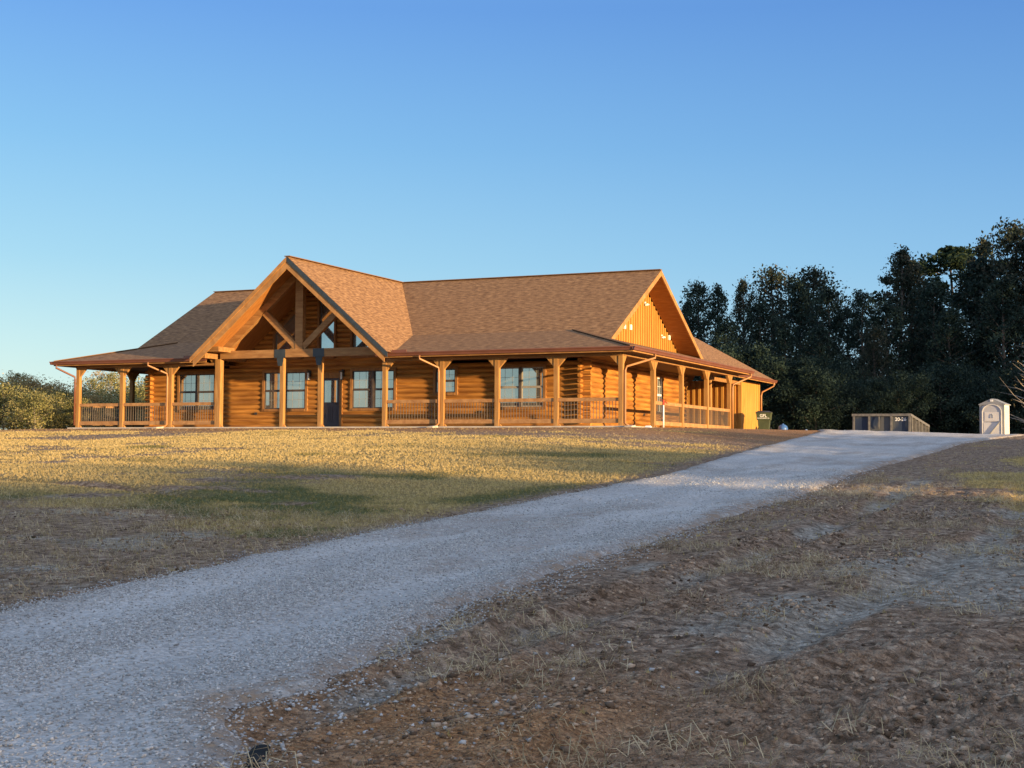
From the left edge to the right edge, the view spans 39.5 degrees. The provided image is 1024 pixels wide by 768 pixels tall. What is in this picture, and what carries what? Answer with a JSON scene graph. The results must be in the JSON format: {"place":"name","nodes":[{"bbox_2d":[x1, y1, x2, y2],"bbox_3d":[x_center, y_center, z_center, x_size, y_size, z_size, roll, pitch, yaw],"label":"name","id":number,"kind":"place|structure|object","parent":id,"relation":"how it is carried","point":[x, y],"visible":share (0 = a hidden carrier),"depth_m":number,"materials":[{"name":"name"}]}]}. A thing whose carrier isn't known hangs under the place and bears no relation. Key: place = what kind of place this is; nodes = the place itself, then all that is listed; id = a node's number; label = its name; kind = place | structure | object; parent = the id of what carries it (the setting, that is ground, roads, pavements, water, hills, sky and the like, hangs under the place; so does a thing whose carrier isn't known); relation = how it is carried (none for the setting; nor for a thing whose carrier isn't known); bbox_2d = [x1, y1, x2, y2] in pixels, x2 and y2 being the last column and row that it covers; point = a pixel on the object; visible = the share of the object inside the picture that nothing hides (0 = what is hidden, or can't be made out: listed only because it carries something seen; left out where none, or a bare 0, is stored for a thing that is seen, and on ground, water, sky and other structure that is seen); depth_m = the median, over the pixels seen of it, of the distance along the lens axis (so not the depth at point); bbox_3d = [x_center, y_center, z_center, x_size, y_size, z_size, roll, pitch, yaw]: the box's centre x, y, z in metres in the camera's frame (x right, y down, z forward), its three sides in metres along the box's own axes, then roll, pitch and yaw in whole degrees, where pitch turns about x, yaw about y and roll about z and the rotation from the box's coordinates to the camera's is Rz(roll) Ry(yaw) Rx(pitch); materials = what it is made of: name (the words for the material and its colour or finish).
{"place":"outdoors","nodes":[
{"label":"outdoors","id":0,"kind":"place"},
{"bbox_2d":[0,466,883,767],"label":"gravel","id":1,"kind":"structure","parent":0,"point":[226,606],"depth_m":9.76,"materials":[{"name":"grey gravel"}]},
{"bbox_2d":[0,427,1023,767],"bbox_3d":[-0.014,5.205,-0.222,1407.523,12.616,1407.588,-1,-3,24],"label":"ground","id":2,"kind":"structure","parent":0,"point":[904,657],"depth_m":9.97,"materials":[{"name":"soil"}]},
{"bbox_2d":[0,377,26,418],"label":"broadleaf shrub","id":3,"kind":"object","parent":2,"relation":"on","point":[7,385],"visible":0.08,"depth_m":69.08,"materials":[{"name":"green plant"}]},
{"bbox_2d":[0,375,40,429],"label":"broadleaf shrub","id":4,"kind":"object","parent":2,"relation":"on","point":[8,393],"visible":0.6,"depth_m":65.53,"materials":[{"name":"green plant"}]},
{"bbox_2d":[3,370,44,390],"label":"slender tree","id":5,"kind":"object","parent":2,"relation":"on","point":[11,375],"visible":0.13,"depth_m":78.08,"materials":[{"name":"green plant"}]},
{"bbox_2d":[0,373,61,428],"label":"broadleaf shrub","id":6,"kind":"object","parent":2,"relation":"on","point":[36,384],"visible":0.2,"depth_m":70.01,"materials":[{"name":"green plant"}]},
{"bbox_2d":[0,384,71,428],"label":"broadleaf shrub","id":7,"kind":"object","parent":2,"relation":"on","point":[33,401],"visible":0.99,"depth_m":63.81,"materials":[{"name":"green plant"}]},
{"bbox_2d":[23,374,50,384],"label":"slender tree","id":8,"kind":"object","parent":2,"relation":"on","point":[30,378],"visible":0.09,"depth_m":80.19,"materials":[{"name":"green plant"}]},
{"bbox_2d":[24,377,91,428],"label":"broadleaf shrub","id":9,"kind":"object","parent":2,"relation":"on","point":[63,384],"visible":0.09,"depth_m":71.93,"materials":[{"name":"green plant"}]},
{"bbox_2d":[25,385,97,428],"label":"broadleaf shrub","id":10,"kind":"object","parent":2,"relation":"on","point":[63,395],"visible":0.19,"depth_m":67.69,"materials":[{"name":"green plant"}]},
{"bbox_2d":[41,394,102,428],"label":"broadleaf shrub","id":11,"kind":"object","parent":2,"relation":"on","point":[70,406],"visible":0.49,"depth_m":65.70,"materials":[{"name":"green plant"}]},
{"bbox_2d":[62,391,115,426],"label":"broadleaf shrub","id":12,"kind":"object","parent":2,"relation":"on","point":[99,414],"visible":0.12,"depth_m":79.86,"materials":[{"name":"green plant"}]},
{"bbox_2d":[72,376,109,398],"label":"tree","id":13,"kind":"object","parent":2,"relation":"on","point":[91,383],"visible":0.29,"depth_m":92.08,"materials":[{"name":"green plant"}]},
{"bbox_2d":[56,384,136,426],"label":"broadleaf shrub","id":14,"kind":"object","parent":2,"relation":"on","point":[103,399],"visible":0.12,"depth_m":83.99,"materials":[{"name":"green plant"}]},
{"bbox_2d":[82,371,119,402],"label":"slender tree","id":15,"kind":"object","parent":2,"relation":"on","point":[95,374],"visible":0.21,"depth_m":96.02,"materials":[{"name":"green plant"}]},
{"bbox_2d":[83,372,129,400],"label":"slender tree","id":16,"kind":"object","parent":2,"relation":"on","point":[111,376],"visible":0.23,"depth_m":94.77,"materials":[{"name":"green plant"}]},
{"bbox_2d":[92,378,147,411],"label":"broadleaf shrub","id":17,"kind":"object","parent":2,"relation":"on","point":[138,392],"visible":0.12,"depth_m":91.05,"materials":[{"name":"green plant"}]},
{"bbox_2d":[100,394,146,426],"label":"broadleaf shrub","id":18,"kind":"object","parent":2,"relation":"on","point":[112,402],"visible":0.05,"depth_m":85.93,"materials":[{"name":"green plant"}]},
{"bbox_2d":[102,394,145,426],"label":"broadleaf shrub","id":19,"kind":"object","parent":2,"relation":"on","point":[118,401],"visible":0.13,"depth_m":83.57,"materials":[{"name":"green plant"}]},
{"bbox_2d":[135,375,147,412],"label":"slender tree","id":20,"kind":"object","parent":2,"relation":"on","point":[141,378],"visible":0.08,"depth_m":100.08,"materials":[{"name":"green plant"}]},
{"bbox_2d":[0,490,456,602],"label":"soil clods","id":21,"kind":"object","parent":2,"relation":"on","point":[106,567],"visible":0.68,"depth_m":15.70,"materials":[{"name":"brown soil"}]},
{"bbox_2d":[244,744,270,767],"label":"culvert pipe","id":22,"kind":"object","parent":2,"relation":"in","point":[257,752],"visible":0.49,"depth_m":6.05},
{"bbox_2d":[49,255,777,428],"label":"log house","id":23,"kind":"structure","parent":2,"relation":"on","point":[289,341],"depth_m":59.56,"materials":[{"name":"brown wood"}]},
{"bbox_2d":[177,371,214,411],"bbox_3d":[-13.826,0.353,62.565,2.070,1.770,0.125,-1,-3,24],"label":"window","id":24,"kind":"structure","parent":23,"relation":"in","point":[191,386],"depth_m":62.56,"materials":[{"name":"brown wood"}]},
{"bbox_2d":[262,369,307,411],"bbox_3d":[-9.671,0.285,60.700,2.260,1.770,0.125,-1,-3,24],"label":"window","id":25,"kind":"structure","parent":23,"relation":"in","point":[296,394],"depth_m":60.65,"materials":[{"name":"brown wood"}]},
{"bbox_2d":[272,311,303,359],"bbox_3d":[-9.522,-2.226,60.744,1.520,2.382,0.135,-1,-3,24],"label":"gable window","id":26,"kind":"structure","parent":23,"relation":"in","point":[279,342],"depth_m":60.83,"materials":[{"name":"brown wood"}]},
{"bbox_2d":[317,298,336,358],"bbox_3d":[-7.774,-2.433,59.969,0.910,2.740,0.135,-1,-3,24],"label":"gable window","id":27,"kind":"structure","parent":23,"relation":"in","point":[328,339],"depth_m":60.04,"materials":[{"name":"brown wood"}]},
{"bbox_2d":[323,378,338,426],"bbox_3d":[-7.616,0.797,59.704,0.870,2.067,0.190,-1,-3,24],"label":"front door","id":28,"kind":"structure","parent":23,"relation":"in","point":[331,385],"depth_m":59.74,"materials":[{"name":"paint"}]},
{"bbox_2d":[350,330,377,357],"bbox_3d":[-6.028,-2.317,59.178,1.520,2.450,0.135,-1,-3,24],"label":"gable window","id":29,"kind":"structure","parent":23,"relation":"in","point":[355,341],"depth_m":59.36,"materials":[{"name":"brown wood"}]},
{"bbox_2d":[350,367,396,410],"bbox_3d":[-5.739,0.221,58.936,2.180,1.770,0.125,-1,-3,24],"label":"window","id":30,"kind":"structure","parent":23,"relation":"in","point":[365,383],"depth_m":59.00,"materials":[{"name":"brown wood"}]},
{"bbox_2d":[433,366,457,394],"bbox_3d":[-2.682,-0.129,57.579,1.100,1.170,0.125,-1,-3,24],"label":"window","id":31,"kind":"structure","parent":23,"relation":"in","point":[451,371],"depth_m":57.51,"materials":[{"name":"brown wood"}]},
{"bbox_2d":[500,364,546,409],"bbox_3d":[0.332,0.122,56.211,2.190,1.770,0.125,-1,-3,24],"label":"window","id":32,"kind":"structure","parent":23,"relation":"in","point":[527,380],"depth_m":56.16,"materials":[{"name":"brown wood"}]},
{"bbox_2d":[656,375,662,401],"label":"window","id":33,"kind":"structure","parent":23,"relation":"in","point":[659,379],"depth_m":63.74,"materials":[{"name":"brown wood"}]},
{"bbox_2d":[0,466,1023,767],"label":"straw","id":34,"kind":"object","parent":2,"relation":"on","point":[370,526],"visible":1,"depth_m":12.68,"materials":[{"name":"beige plant"}]},
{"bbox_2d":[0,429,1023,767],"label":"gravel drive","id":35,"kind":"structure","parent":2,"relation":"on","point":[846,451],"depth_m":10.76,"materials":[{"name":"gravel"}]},
{"bbox_2d":[252,493,1023,767],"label":"soil clods","id":36,"kind":"object","parent":2,"relation":"on","point":[608,704],"visible":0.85,"depth_m":7.25,"materials":[{"name":"brown soil"}]},
{"bbox_2d":[659,399,666,426],"bbox_3d":[5.495,1.112,51.724,0.320,1.140,0.090,-1,-3,24],"label":"yard hydrant","id":37,"kind":"object","parent":2,"relation":"on","point":[663,402],"visible":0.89,"depth_m":51.70,"materials":[{"name":"white plastic"}]},
{"bbox_2d":[680,300,706,341],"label":"broadleaf tree","id":38,"kind":"object","parent":2,"relation":"on","point":[687,318],"visible":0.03,"depth_m":112.31,"materials":[{"name":"green plant"}]},
{"bbox_2d":[678,279,721,376],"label":"broadleaf tree","id":39,"kind":"object","parent":2,"relation":"on","point":[698,292],"visible":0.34,"depth_m":106.00,"materials":[{"name":"green plant"}]},
{"bbox_2d":[696,282,739,346],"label":"broadleaf tree","id":40,"kind":"object","parent":2,"relation":"on","point":[718,302],"visible":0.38,"depth_m":103.15,"materials":[{"name":"green plant"}]},
{"bbox_2d":[698,318,745,378],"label":"broadleaf tree","id":41,"kind":"object","parent":2,"relation":"on","point":[723,328],"visible":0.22,"depth_m":97.94,"materials":[{"name":"green plant"}]},
{"bbox_2d":[693,342,763,383],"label":"understory bush","id":42,"kind":"object","parent":2,"relation":"on","point":[696,378],"visible":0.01,"depth_m":91.11,"materials":[{"name":"green plant"}]},
{"bbox_2d":[722,275,762,346],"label":"broadleaf tree","id":43,"kind":"object","parent":2,"relation":"on","point":[742,287],"visible":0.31,"depth_m":108.39,"materials":[{"name":"green plant"}]},
{"bbox_2d":[698,338,789,406],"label":"understory bush","id":44,"kind":"object","parent":2,"relation":"on","point":[737,356],"visible":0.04,"depth_m":90.19,"materials":[{"name":"green plant"}]},
{"bbox_2d":[694,336,799,416],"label":"understory bush","id":45,"kind":"object","parent":2,"relation":"on","point":[757,354],"visible":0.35,"depth_m":89.21,"materials":[{"name":"green plant"}]},
{"bbox_2d":[730,296,795,359],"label":"broadleaf tree","id":46,"kind":"object","parent":2,"relation":"on","point":[759,308],"visible":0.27,"depth_m":101.11,"materials":[{"name":"green plant"}]},
{"bbox_2d":[756,411,772,428],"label":"trash cart","id":47,"kind":"object","parent":2,"relation":"on","point":[764,418],"visible":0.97,"depth_m":71.44,"materials":[{"name":"green plastic"}]},
{"bbox_2d":[726,264,814,359],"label":"broadleaf tree","id":48,"kind":"object","parent":2,"relation":"on","point":[773,276],"visible":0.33,"depth_m":114.13,"materials":[{"name":"green plant"}]},
{"bbox_2d":[766,319,806,418],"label":"broadleaf tree","id":49,"kind":"object","parent":2,"relation":"on","point":[783,333],"visible":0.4,"depth_m":96.02,"materials":[{"name":"green plant"}]},
{"bbox_2d":[767,278,828,427],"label":"broadleaf tree","id":50,"kind":"object","parent":2,"relation":"on","point":[802,303],"visible":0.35,"depth_m":104.02,"materials":[{"name":"green plant"}]},
{"bbox_2d":[752,350,847,429],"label":"understory bush","id":51,"kind":"object","parent":2,"relation":"on","point":[777,418],"visible":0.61,"depth_m":87.81,"materials":[{"name":"green plant"}]},
{"bbox_2d":[753,264,863,364],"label":"broadleaf tree","id":52,"kind":"object","parent":2,"relation":"on","point":[812,276],"visible":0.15,"depth_m":108.95,"materials":[{"name":"green plant"}]},
{"bbox_2d":[770,362,863,429],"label":"understory bush","id":53,"kind":"object","parent":2,"relation":"on","point":[821,421],"visible":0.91,"depth_m":86.59,"materials":[{"name":"green plant"}]},
{"bbox_2d":[793,322,843,385],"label":"broadleaf tree","id":54,"kind":"object","parent":2,"relation":"on","point":[819,332],"visible":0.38,"depth_m":95.07,"materials":[{"name":"green plant"}]},
{"bbox_2d":[792,281,860,370],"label":"broadleaf tree","id":55,"kind":"object","parent":2,"relation":"on","point":[826,296],"visible":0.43,"depth_m":100.00,"materials":[{"name":"green plant"}]},
{"bbox_2d":[792,349,880,429],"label":"understory bush","id":56,"kind":"object","parent":2,"relation":"on","point":[845,366],"visible":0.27,"depth_m":92.81,"materials":[{"name":"green plant"}]},
{"bbox_2d":[831,305,864,364],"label":"broadleaf tree","id":57,"kind":"object","parent":2,"relation":"on","point":[846,320],"visible":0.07,"depth_m":102.98,"materials":[{"name":"green plant"}]},
{"bbox_2d":[831,371,874,429],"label":"understory bush","id":58,"kind":"object","parent":2,"relation":"on","point":[845,424],"visible":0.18,"depth_m":91.75,"materials":[{"name":"green plant"}]},
{"bbox_2d":[828,288,896,388],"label":"broadleaf tree","id":59,"kind":"object","parent":2,"relation":"on","point":[860,322],"visible":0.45,"depth_m":97.11,"materials":[{"name":"green plant"}]},
{"bbox_2d":[839,373,906,429],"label":"understory bush","id":60,"kind":"object","parent":2,"relation":"on","point":[881,391],"visible":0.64,"depth_m":87.44,"materials":[{"name":"green plant"}]},
{"bbox_2d":[846,323,900,413],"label":"broadleaf tree","id":61,"kind":"object","parent":2,"relation":"on","point":[872,338],"visible":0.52,"depth_m":94.87,"materials":[{"name":"green plant"}]},
{"bbox_2d":[846,296,923,405],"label":"broadleaf tree","id":62,"kind":"object","parent":2,"relation":"on","point":[887,316],"visible":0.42,"depth_m":97.67,"materials":[{"name":"green plant"}]},
{"bbox_2d":[852,414,929,431],"bbox_3d":[17.575,2.335,65.900,2.615,1.376,6.509,-1,-6,23],"label":"dumpster","id":63,"kind":"object","parent":2,"relation":"on","point":[893,422],"visible":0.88,"depth_m":63.14,"materials":[{"name":"grey paint"}]},
{"bbox_2d":[856,362,943,427],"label":"understory bush","id":64,"kind":"object","parent":2,"relation":"on","point":[901,379],"visible":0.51,"depth_m":87.61,"materials":[{"name":"green plant"}]},
{"bbox_2d":[866,243,937,386],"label":"broadleaf tree","id":65,"kind":"object","parent":2,"relation":"on","point":[901,258],"visible":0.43,"depth_m":103.87,"materials":[{"name":"green plant"}]},
{"bbox_2d":[868,259,969,381],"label":"broadleaf tree","id":66,"kind":"object","parent":2,"relation":"on","point":[922,281],"visible":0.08,"depth_m":105.87,"materials":[{"name":"green plant"}]},
{"bbox_2d":[893,368,956,430],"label":"understory bush","id":67,"kind":"object","parent":2,"relation":"on","point":[937,416],"visible":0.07,"depth_m":91.96,"materials":[{"name":"green plant"}]},
{"bbox_2d":[897,278,974,429],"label":"broadleaf tree","id":68,"kind":"object","parent":2,"relation":"on","point":[931,294],"visible":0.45,"depth_m":99.07,"materials":[{"name":"green plant"}]},
{"bbox_2d":[868,245,1014,366],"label":"pine tree","id":69,"kind":"object","parent":2,"relation":"on","point":[950,257],"visible":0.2,"depth_m":112.23,"materials":[{"name":"green plant"}]},
{"bbox_2d":[899,351,994,433],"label":"understory bush","id":70,"kind":"object","parent":2,"relation":"on","point":[939,373],"visible":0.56,"depth_m":90.04,"materials":[{"name":"green plant"}]},
{"bbox_2d":[916,302,987,427],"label":"broadleaf tree","id":71,"kind":"object","parent":2,"relation":"on","point":[948,316],"visible":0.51,"depth_m":95.84,"materials":[{"name":"green plant"}]},
{"bbox_2d":[922,355,992,433],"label":"understory bush","id":72,"kind":"object","parent":2,"relation":"on","point":[963,385],"visible":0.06,"depth_m":92.58,"materials":[{"name":"green plant"}]},
{"bbox_2d":[919,250,1015,374],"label":"broadleaf tree","id":73,"kind":"object","parent":2,"relation":"on","point":[971,289],"visible":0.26,"depth_m":100.14,"materials":[{"name":"green plant"}]},
{"bbox_2d":[934,216,1023,383],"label":"broadleaf tree","id":74,"kind":"object","parent":2,"relation":"on","point":[1015,234],"visible":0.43,"depth_m":97.98,"materials":[{"name":"green plant"}]},
{"bbox_2d":[950,233,1013,366],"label":"broadleaf tree","id":75,"kind":"object","parent":2,"relation":"on","point":[981,246],"visible":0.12,"depth_m":106.63,"materials":[{"name":"green plant"}]},
{"bbox_2d":[951,379,1019,432],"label":"understory bush","id":76,"kind":"object","parent":2,"relation":"on","point":[965,419],"visible":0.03,"depth_m":92.48,"materials":[{"name":"green plant"}]},
{"bbox_2d":[948,374,1023,433],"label":"understory bush","id":77,"kind":"object","parent":2,"relation":"on","point":[973,415],"visible":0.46,"depth_m":87.43,"materials":[{"name":"green plant"}]},
{"bbox_2d":[955,355,1023,433],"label":"understory bush","id":78,"kind":"object","parent":2,"relation":"on","point":[1003,375],"visible":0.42,"depth_m":88.20,"materials":[{"name":"green plant"}]},
{"bbox_2d":[957,273,1023,429],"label":"broadleaf tree","id":79,"kind":"object","parent":2,"relation":"on","point":[1008,317],"visible":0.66,"depth_m":95.10,"materials":[{"name":"green plant"}]},
{"bbox_2d":[978,398,1009,433],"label":"portable toilet","id":80,"kind":"object","parent":2,"relation":"on","point":[994,416],"visible":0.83,"depth_m":75.30,"materials":[{"name":"plastic"}]},
{"bbox_2d":[982,404,1001,433],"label":"door","id":81,"kind":"structure","parent":80,"relation":"in","point":[991,413],"depth_m":75.26,"materials":[{"name":"grey plastic"}]},
{"bbox_2d":[968,241,1023,372],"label":"broadleaf tree","id":82,"kind":"object","parent":2,"relation":"on","point":[1021,253],"visible":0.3,"depth_m":97.37,"materials":[{"name":"green plant"}]},
{"bbox_2d":[986,343,1023,432],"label":"bare tree","id":83,"kind":"object","parent":2,"relation":"on","point":[1018,362],"visible":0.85,"depth_m":84.33,"materials":[{"name":"brown plant"}]},
{"bbox_2d":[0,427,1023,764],"bbox_3d":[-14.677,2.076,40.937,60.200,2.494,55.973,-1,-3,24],"label":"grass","id":84,"kind":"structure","parent":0,"point":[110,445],"depth_m":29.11,"materials":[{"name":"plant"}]},
{"bbox_2d":[0,0,1023,429],"label":"sky","id":85,"kind":"structure","parent":0,"point":[157,157],"materials":[{"name":"blue"}]},
{"bbox_2d":[778,424,787,429],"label":"water jug","id":86,"kind":"object","parent":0,"point":[782,427],"visible":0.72,"depth_m":74.08,"materials":[{"name":"blue plastic"}]}
]}

